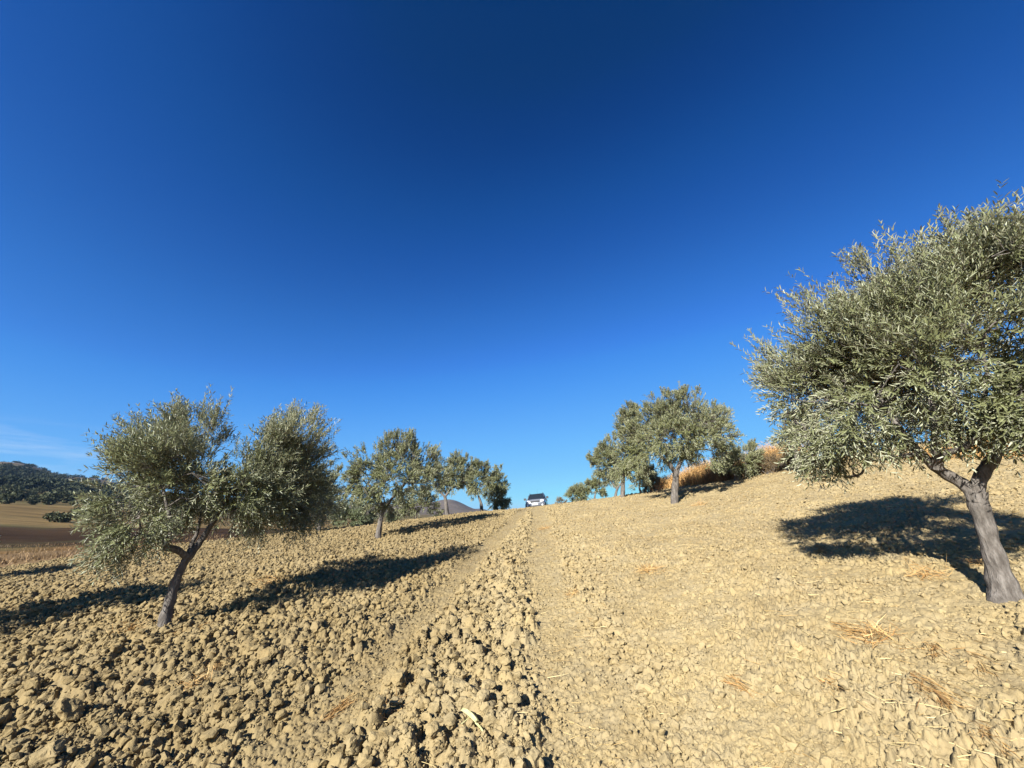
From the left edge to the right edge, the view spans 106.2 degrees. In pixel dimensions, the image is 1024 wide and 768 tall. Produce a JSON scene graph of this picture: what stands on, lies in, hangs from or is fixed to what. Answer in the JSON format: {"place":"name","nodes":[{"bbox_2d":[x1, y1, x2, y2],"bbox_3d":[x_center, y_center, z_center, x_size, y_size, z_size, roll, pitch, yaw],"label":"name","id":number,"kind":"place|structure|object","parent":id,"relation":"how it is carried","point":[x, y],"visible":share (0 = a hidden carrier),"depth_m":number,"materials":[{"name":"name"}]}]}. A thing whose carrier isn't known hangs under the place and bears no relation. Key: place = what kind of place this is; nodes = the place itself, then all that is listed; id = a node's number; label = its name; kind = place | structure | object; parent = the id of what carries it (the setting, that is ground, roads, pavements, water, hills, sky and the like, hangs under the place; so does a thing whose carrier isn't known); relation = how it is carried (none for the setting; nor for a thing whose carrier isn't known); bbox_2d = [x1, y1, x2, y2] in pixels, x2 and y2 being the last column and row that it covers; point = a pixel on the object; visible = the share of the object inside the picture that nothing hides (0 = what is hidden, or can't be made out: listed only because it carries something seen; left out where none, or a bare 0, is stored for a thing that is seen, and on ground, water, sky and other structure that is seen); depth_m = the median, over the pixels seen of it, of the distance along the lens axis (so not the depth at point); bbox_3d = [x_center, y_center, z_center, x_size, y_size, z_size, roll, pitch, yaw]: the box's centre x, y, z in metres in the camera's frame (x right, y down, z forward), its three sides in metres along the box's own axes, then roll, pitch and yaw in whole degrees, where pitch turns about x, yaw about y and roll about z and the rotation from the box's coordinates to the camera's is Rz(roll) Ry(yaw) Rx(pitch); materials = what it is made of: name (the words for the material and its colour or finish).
{"place":"outdoors","nodes":[
{"label":"outdoors","id":0,"kind":"place"},
{"bbox_2d":[0,462,486,553],"bbox_3d":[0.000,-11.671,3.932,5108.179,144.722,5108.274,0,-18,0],"label":"valley terrain","id":1,"kind":"structure","parent":0,"point":[22,522],"depth_m":70.25,"materials":[{"name":"brown soil"}]},
{"bbox_2d":[0,491,20,503],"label":"grove tree","id":2,"kind":"object","parent":1,"relation":"on","point":[6,498],"visible":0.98,"depth_m":131.12,"materials":[{"name":"green plant"}]},
{"bbox_2d":[0,484,20,493],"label":"grove tree","id":3,"kind":"object","parent":1,"relation":"on","point":[5,488],"visible":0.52,"depth_m":178.14,"materials":[{"name":"green plant"}]},
{"bbox_2d":[8,487,31,500],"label":"grove tree","id":4,"kind":"object","parent":1,"relation":"on","point":[22,491],"visible":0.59,"depth_m":155.33,"materials":[{"name":"green plant"}]},
{"bbox_2d":[22,494,37,500],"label":"grove tree","id":5,"kind":"object","parent":1,"relation":"on","point":[27,498],"visible":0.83,"depth_m":155.78,"materials":[{"name":"green plant"}]},
{"bbox_2d":[27,497,40,504],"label":"grove tree","id":6,"kind":"object","parent":1,"relation":"on","point":[33,502],"visible":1,"depth_m":136.62,"materials":[{"name":"green plant"}]},
{"bbox_2d":[39,491,64,504],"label":"grove tree","id":7,"kind":"object","parent":1,"relation":"on","point":[47,500],"visible":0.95,"depth_m":142.54,"materials":[{"name":"green plant"}]},
{"bbox_2d":[42,511,67,521],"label":"tree","id":8,"kind":"object","parent":1,"relation":"on","point":[50,516],"visible":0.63,"depth_m":84.01,"materials":[{"name":"green plant"}]},
{"bbox_2d":[52,488,64,493],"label":"grove tree","id":9,"kind":"object","parent":1,"relation":"on","point":[59,490],"visible":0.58,"depth_m":215.13,"materials":[{"name":"green plant"}]},
{"bbox_2d":[52,513,75,522],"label":"tree","id":10,"kind":"object","parent":1,"relation":"on","point":[61,518],"visible":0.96,"depth_m":83.25,"materials":[{"name":"green plant"}]},
{"bbox_2d":[59,491,77,502],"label":"grove tree","id":11,"kind":"object","parent":1,"relation":"on","point":[68,497],"visible":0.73,"depth_m":162.13,"materials":[{"name":"green plant"}]},
{"bbox_2d":[67,506,86,517],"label":"tree","id":12,"kind":"object","parent":1,"relation":"on","point":[70,512],"visible":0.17,"depth_m":96.41,"materials":[{"name":"green plant"}]},
{"bbox_2d":[0,461,230,507],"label":"wood","id":13,"kind":"object","parent":1,"relation":"on","point":[29,477],"visible":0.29,"depth_m":290.65,"materials":[{"name":"green plant"}]},
{"bbox_2d":[110,495,126,502],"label":"grove tree","id":14,"kind":"object","parent":1,"relation":"on","point":[121,498],"visible":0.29,"depth_m":174.60,"materials":[{"name":"green plant"}]},
{"bbox_2d":[0,526,335,564],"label":"dry weeds","id":15,"kind":"object","parent":1,"relation":"on","point":[4,560],"visible":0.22,"depth_m":23.17,"materials":[{"name":"brown plant"}]},
{"bbox_2d":[0,438,1023,767],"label":"ploughed field","id":16,"kind":"structure","parent":0,"point":[774,624],"depth_m":3.94,"materials":[{"name":"soil"}]},
{"bbox_2d":[0,598,59,620],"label":"straw tuft","id":17,"kind":"object","parent":16,"relation":"on","point":[7,613],"visible":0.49,"depth_m":6.02,"materials":[{"name":"brown plant"}]},
{"bbox_2d":[28,739,65,767],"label":"soil clod","id":18,"kind":"object","parent":16,"relation":"on","point":[39,757],"visible":0.98,"depth_m":2.75,"materials":[{"name":"soil"}]},
{"bbox_2d":[53,697,84,721],"bbox_3d":[-3.857,2.823,3.349,0.229,0.194,0.200,-15,-24,39],"label":"soil clod","id":19,"kind":"object","parent":16,"relation":"on","point":[65,709],"visible":1,"depth_m":3.31,"materials":[{"name":"soil"}]},
{"bbox_2d":[106,617,156,635],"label":"straw tuft","id":20,"kind":"object","parent":16,"relation":"on","point":[129,629],"visible":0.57,"depth_m":5.08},
{"bbox_2d":[141,716,155,728],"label":"soil clod","id":21,"kind":"object","parent":16,"relation":"on","point":[149,722],"visible":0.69,"depth_m":3.23,"materials":[{"name":"soil"}]},
{"bbox_2d":[154,684,183,709],"bbox_3d":[-3.222,2.983,3.613,0.187,0.232,0.224,0,-18,0],"label":"soil clod","id":22,"kind":"object","parent":16,"relation":"on","point":[175,691],"visible":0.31,"depth_m":3.60,"materials":[{"name":"soil"}]},
{"bbox_2d":[162,622,215,641],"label":"straw tuft","id":23,"kind":"object","parent":16,"relation":"on","point":[184,630],"visible":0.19,"depth_m":4.83,"materials":[{"name":"beige plant"}]},
{"bbox_2d":[170,667,213,692],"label":"straw tuft","id":24,"kind":"object","parent":16,"relation":"on","point":[194,680],"visible":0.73,"depth_m":3.83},
{"bbox_2d":[66,384,350,626],"bbox_3d":[-4.527,1.721,5.779,3.467,3.453,3.098,0,-18,0],"label":"olive tree","id":25,"kind":"object","parent":16,"relation":"on","point":[280,485],"visible":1,"depth_m":5.44,"materials":[{"name":"green plant"}]},
{"bbox_2d":[205,670,223,680],"bbox_3d":[-3.098,3.054,4.006,0.201,0.122,0.154,0,-18,0],"label":"soil clod","id":26,"kind":"object","parent":16,"relation":"on","point":[214,672],"visible":0.48,"depth_m":3.97,"materials":[{"name":"soil"}]},
{"bbox_2d":[203,653,234,679],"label":"straw tuft","id":27,"kind":"object","parent":16,"relation":"on","point":[215,668],"visible":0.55,"depth_m":4.09,"materials":[{"name":"beige plant"}]},
{"bbox_2d":[257,646,277,659],"bbox_3d":[-2.747,3.021,4.306,0.247,0.138,0.141,-8,-20,24],"label":"soil clod","id":28,"kind":"object","parent":16,"relation":"on","point":[270,652],"visible":0.82,"depth_m":4.28,"materials":[{"name":"soil"}]},
{"bbox_2d":[243,568,295,586],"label":"straw tuft","id":29,"kind":"object","parent":16,"relation":"on","point":[266,578],"visible":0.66,"depth_m":7.09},
{"bbox_2d":[294,679,310,692],"bbox_3d":[-2.025,2.965,3.730,0.157,0.150,0.135,0,-18,0],"label":"soil clod","id":30,"kind":"object","parent":16,"relation":"on","point":[300,687],"visible":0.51,"depth_m":3.70,"materials":[{"name":"soil"}]},
{"bbox_2d":[310,620,322,630],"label":"soil clod","id":31,"kind":"object","parent":16,"relation":"on","point":[316,624],"visible":0.78,"depth_m":4.93,"materials":[{"name":"soil"}]},
{"bbox_2d":[307,459,348,530],"bbox_3d":[-9.058,5.222,18.194,2.375,3.412,1.976,-8,-20,23],"label":"olive tree","id":32,"kind":"object","parent":16,"relation":"on","point":[338,468],"visible":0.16,"depth_m":18.40,"materials":[{"name":"green plant"}]},
{"bbox_2d":[320,692,358,721],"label":"straw tuft","id":33,"kind":"object","parent":16,"relation":"on","point":[336,708],"visible":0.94,"depth_m":3.43,"materials":[{"name":"brown plant"}]},
{"bbox_2d":[329,501,378,526],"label":"olive bush","id":34,"kind":"object","parent":16,"relation":"on","point":[355,513],"visible":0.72,"depth_m":21.74,"materials":[{"name":"green plant"}]},
{"bbox_2d":[345,734,363,754],"bbox_3d":[-1.116,2.589,2.755,0.101,0.114,0.142,-14,-23,35],"label":"soil clod","id":35,"kind":"object","parent":16,"relation":"on","point":[349,741],"visible":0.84,"depth_m":2.74,"materials":[{"name":"soil"}]},
{"bbox_2d":[360,687,411,717],"bbox_3d":[-1.097,2.677,3.235,0.525,0.304,0.538,5,-19,-16],"label":"straw tuft","id":36,"kind":"object","parent":16,"relation":"on","point":[386,703],"visible":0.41,"depth_m":3.19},
{"bbox_2d":[382,667,397,685],"bbox_3d":[-1.151,2.851,3.708,0.189,0.203,0.227,0,-18,0],"label":"soil clod","id":37,"kind":"object","parent":16,"relation":"on","point":[386,681],"visible":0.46,"depth_m":3.67,"materials":[{"name":"soil"}]},
{"bbox_2d":[384,510,400,521],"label":"shrub","id":38,"kind":"object","parent":16,"relation":"on","point":[397,517],"visible":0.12,"depth_m":25.39,"materials":[{"name":"green plant"}]},
{"bbox_2d":[335,427,451,537],"bbox_3d":[-4.196,3.561,14.066,3.940,4.014,3.554,0,-18,0],"label":"olive tree","id":39,"kind":"object","parent":16,"relation":"on","point":[416,470],"visible":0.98,"depth_m":13.73,"materials":[{"name":"green plant"}]},
{"bbox_2d":[392,486,444,519],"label":"olive tree","id":40,"kind":"object","parent":16,"relation":"on","point":[407,509],"visible":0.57,"depth_m":24.86,"materials":[{"name":"green plant"}]},
{"bbox_2d":[426,701,440,715],"bbox_3d":[-0.643,2.658,3.119,0.150,0.137,0.125,-3,-19,10],"label":"soil clod","id":41,"kind":"object","parent":16,"relation":"on","point":[434,707],"visible":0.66,"depth_m":3.10,"materials":[{"name":"soil"}]},
{"bbox_2d":[444,680,454,691],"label":"soil clod","id":42,"kind":"object","parent":16,"relation":"on","point":[448,685],"visible":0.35,"depth_m":3.46,"materials":[{"name":"soil"}]},
{"bbox_2d":[428,449,475,514],"bbox_3d":[-3.681,5.766,22.604,3.111,3.926,2.622,-14,-23,36],"label":"olive tree","id":43,"kind":"object","parent":16,"relation":"on","point":[460,460],"visible":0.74,"depth_m":22.43,"materials":[{"name":"green plant"}]},
{"bbox_2d":[463,615,475,627],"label":"soil clod","id":44,"kind":"object","parent":16,"relation":"on","point":[470,619],"visible":0.72,"depth_m":4.72,"materials":[{"name":"soil"}]},
{"bbox_2d":[462,456,496,510],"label":"olive tree","id":45,"kind":"object","parent":16,"relation":"on","point":[472,488],"visible":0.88,"depth_m":26.52,"materials":[{"name":"green plant"}]},
{"bbox_2d":[481,464,512,510],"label":"olive tree","id":46,"kind":"object","parent":16,"relation":"on","point":[499,489],"visible":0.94,"depth_m":29.53,"materials":[{"name":"green plant"}]},
{"bbox_2d":[0,442,1023,767],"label":"soil clods","id":47,"kind":"object","parent":16,"relation":"on","point":[504,750],"visible":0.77,"depth_m":4.11,"materials":[{"name":"soil"}]},
{"bbox_2d":[461,708,482,730],"bbox_3d":[-0.277,2.535,2.838,0.094,0.131,0.410,15,-24,-38],"label":"dry husk","id":48,"kind":"object","parent":47,"relation":"on","point":[471,715],"visible":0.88,"depth_m":2.90,"materials":[{"name":"beige plant"}]},
{"bbox_2d":[524,492,547,507],"bbox_3d":[2.228,10.457,34.382,2.181,2.023,4.178,-8,-22,7],"label":"parked car","id":49,"kind":"object","parent":16,"relation":"on","point":[535,500],"visible":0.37,"depth_m":32.65,"materials":[{"name":"silver metal"}]},
{"bbox_2d":[555,496,569,503],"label":"scrub bush","id":50,"kind":"object","parent":16,"relation":"on","point":[561,500],"visible":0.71,"depth_m":28.49,"materials":[{"name":"green plant"}]},
{"bbox_2d":[560,589,577,597],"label":"straw tuft","id":51,"kind":"object","parent":16,"relation":"on","point":[573,592],"visible":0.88,"depth_m":5.64,"materials":[{"name":"beige plant"}]},
{"bbox_2d":[563,482,592,501],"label":"olive bush","id":52,"kind":"object","parent":16,"relation":"on","point":[577,489],"visible":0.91,"depth_m":28.34,"materials":[{"name":"green plant"}]},
{"bbox_2d":[146,462,1023,767],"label":"loose straw","id":53,"kind":"object","parent":16,"relation":"on","point":[900,742],"visible":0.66,"depth_m":2.96,"materials":[{"name":"beige plant"}]},
{"bbox_2d":[582,475,608,498],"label":"olive tree","id":54,"kind":"object","parent":16,"relation":"on","point":[596,483],"visible":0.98,"depth_m":28.25,"materials":[{"name":"green plant"}]},
{"bbox_2d":[585,431,621,496],"bbox_3d":[5.685,4.760,22.799,2.448,4.222,2.514,0,-18,0],"label":"olive tree","id":55,"kind":"object","parent":16,"relation":"on","point":[597,458],"visible":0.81,"depth_m":22.85,"materials":[{"name":"green plant"}]},
{"bbox_2d":[607,399,656,496],"bbox_3d":[5.444,2.866,17.197,2.467,4.473,2.112,0,-18,0],"label":"olive tree","id":56,"kind":"object","parent":16,"relation":"on","point":[622,471],"visible":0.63,"depth_m":16.98,"materials":[{"name":"green plant"}]},
{"bbox_2d":[627,463,661,491],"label":"olive tree","id":57,"kind":"object","parent":16,"relation":"on","point":[652,478],"visible":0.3,"depth_m":19.24,"materials":[{"name":"green plant"}]},
{"bbox_2d":[634,562,664,574],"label":"straw tuft","id":58,"kind":"object","parent":16,"relation":"on","point":[649,567],"visible":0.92,"depth_m":5.93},
{"bbox_2d":[652,475,668,490],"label":"scrub bush","id":59,"kind":"object","parent":16,"relation":"on","point":[659,478],"visible":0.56,"depth_m":18.86,"materials":[{"name":"green plant"}]},
{"bbox_2d":[638,470,693,491],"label":"dry grass clump","id":60,"kind":"object","parent":16,"relation":"on","point":[666,485],"visible":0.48,"depth_m":18.40,"materials":[{"name":"beige plant"}]},
{"bbox_2d":[614,381,746,503],"bbox_3d":[6.337,2.056,13.798,4.120,4.501,3.766,8,-20,-24],"label":"olive tree","id":61,"kind":"object","parent":16,"relation":"on","point":[665,418],"visible":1,"depth_m":13.51,"materials":[{"name":"green plant"}]},
{"bbox_2d":[671,456,712,486],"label":"dry grass clump","id":62,"kind":"object","parent":16,"relation":"on","point":[695,478],"visible":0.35,"depth_m":18.02,"materials":[{"name":"beige plant"}]},
{"bbox_2d":[690,447,768,484],"bbox_3d":[9.611,3.576,16.793,3.480,1.771,3.541,0,-18,0],"label":"dry grass clump","id":63,"kind":"object","parent":16,"relation":"on","point":[714,477],"visible":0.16,"depth_m":16.47,"materials":[{"name":"beige plant"}]},
{"bbox_2d":[713,437,765,480],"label":"olive tree","id":64,"kind":"object","parent":16,"relation":"on","point":[751,458],"visible":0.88,"depth_m":15.19,"materials":[{"name":"green plant"}]},
{"bbox_2d":[719,675,765,695],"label":"straw tuft","id":65,"kind":"object","parent":16,"relation":"on","point":[739,686],"visible":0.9,"depth_m":2.91,"materials":[{"name":"beige plant"}]},
{"bbox_2d":[756,447,791,473],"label":"scrub bush","id":66,"kind":"object","parent":16,"relation":"on","point":[771,461],"visible":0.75,"depth_m":15.20,"materials":[{"name":"beige plant"}]},
{"bbox_2d":[743,440,818,472],"bbox_3d":[11.368,3.105,16.683,3.711,1.894,3.980,0,-18,0],"label":"dry grass clump","id":67,"kind":"object","parent":16,"relation":"on","point":[771,450],"visible":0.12,"depth_m":16.50,"materials":[{"name":"beige plant"}]},
{"bbox_2d":[769,446,800,470],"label":"scrub bush","id":68,"kind":"object","parent":16,"relation":"on","point":[789,460],"visible":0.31,"depth_m":14.87,"materials":[{"name":"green plant"}]},
{"bbox_2d":[770,400,831,471],"bbox_3d":[10.093,1.757,13.117,2.426,2.680,1.740,-15,-24,38],"label":"olive tree","id":69,"kind":"object","parent":16,"relation":"on","point":[788,418],"visible":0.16,"depth_m":13.42,"materials":[{"name":"green plant"}]},
{"bbox_2d":[811,542,829,552],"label":"straw tuft","id":70,"kind":"object","parent":16,"relation":"on","point":[816,549],"visible":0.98,"depth_m":5.41,"materials":[{"name":"beige plant"}]},
{"bbox_2d":[813,670,875,696],"bbox_3d":[2.202,2.064,2.589,0.267,0.152,0.393,0,-18,0],"label":"straw tuft","id":71,"kind":"object","parent":16,"relation":"on","point":[834,685],"visible":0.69,"depth_m":2.65,"materials":[{"name":"beige plant"}]},
{"bbox_2d":[831,620,880,636],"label":"straw tuft","id":72,"kind":"object","parent":16,"relation":"on","point":[841,624],"visible":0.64,"depth_m":3.29,"materials":[{"name":"beige plant"}]},
{"bbox_2d":[814,611,920,652],"bbox_3d":[2.852,1.956,3.085,0.765,0.310,0.555,-10,-21,29],"label":"straw tuft","id":73,"kind":"object","parent":16,"relation":"on","point":[864,634],"visible":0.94,"depth_m":3.05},
{"bbox_2d":[728,178,1023,603],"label":"olive tree","id":74,"kind":"object","parent":16,"relation":"on","point":[922,311],"visible":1,"depth_m":3.64,"materials":[{"name":"green plant"}]},
{"bbox_2d":[898,555,952,580],"bbox_3d":[4.229,1.897,3.967,0.508,0.277,0.586,-14,-23,36],"label":"straw tuft","id":75,"kind":"object","parent":16,"relation":"on","point":[923,574],"visible":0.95,"depth_m":3.92,"materials":[{"name":"beige plant"}]},
{"bbox_2d":[907,397,955,442],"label":"olive tree","id":76,"kind":"object","parent":16,"relation":"on","point":[925,425],"visible":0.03,"depth_m":15.69,"materials":[{"name":"green plant"}]},
{"bbox_2d":[918,639,955,662],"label":"straw tuft","id":77,"kind":"object","parent":16,"relation":"on","point":[932,650],"visible":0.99,"depth_m":2.72,"materials":[{"name":"beige plant"}]},
{"bbox_2d":[901,670,973,715],"bbox_3d":[2.535,1.863,2.311,0.297,0.148,0.464,-10,-21,27],"label":"straw tuft","id":78,"kind":"object","parent":16,"relation":"on","point":[940,696],"visible":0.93,"depth_m":2.32,"materials":[{"name":"brown plant"}]},
{"bbox_2d":[908,442,1023,460],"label":"dry grass clump","id":79,"kind":"object","parent":16,"relation":"on","point":[930,455],"visible":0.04,"depth_m":10.86,"materials":[{"name":"beige plant"}]},
{"bbox_2d":[949,554,982,566],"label":"straw tuft","id":80,"kind":"object","parent":16,"relation":"on","point":[972,559],"visible":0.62,"depth_m":4.00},
{"bbox_2d":[946,648,1004,680],"bbox_3d":[3.014,1.819,2.489,0.205,0.110,0.439,-8,-20,22],"label":"straw tuft","id":81,"kind":"object","parent":16,"relation":"on","point":[981,663],"visible":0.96,"depth_m":2.47,"materials":[{"name":"beige plant"}]},
{"bbox_2d":[959,719,1023,764],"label":"straw tuft","id":82,"kind":"object","parent":16,"relation":"on","point":[983,731],"visible":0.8,"depth_m":1.94,"materials":[{"name":"beige plant"}]},
{"bbox_2d":[0,0,1023,510],"label":"sky","id":83,"kind":"structure","parent":0,"point":[485,229],"materials":[{"name":"blue"}]}
]}

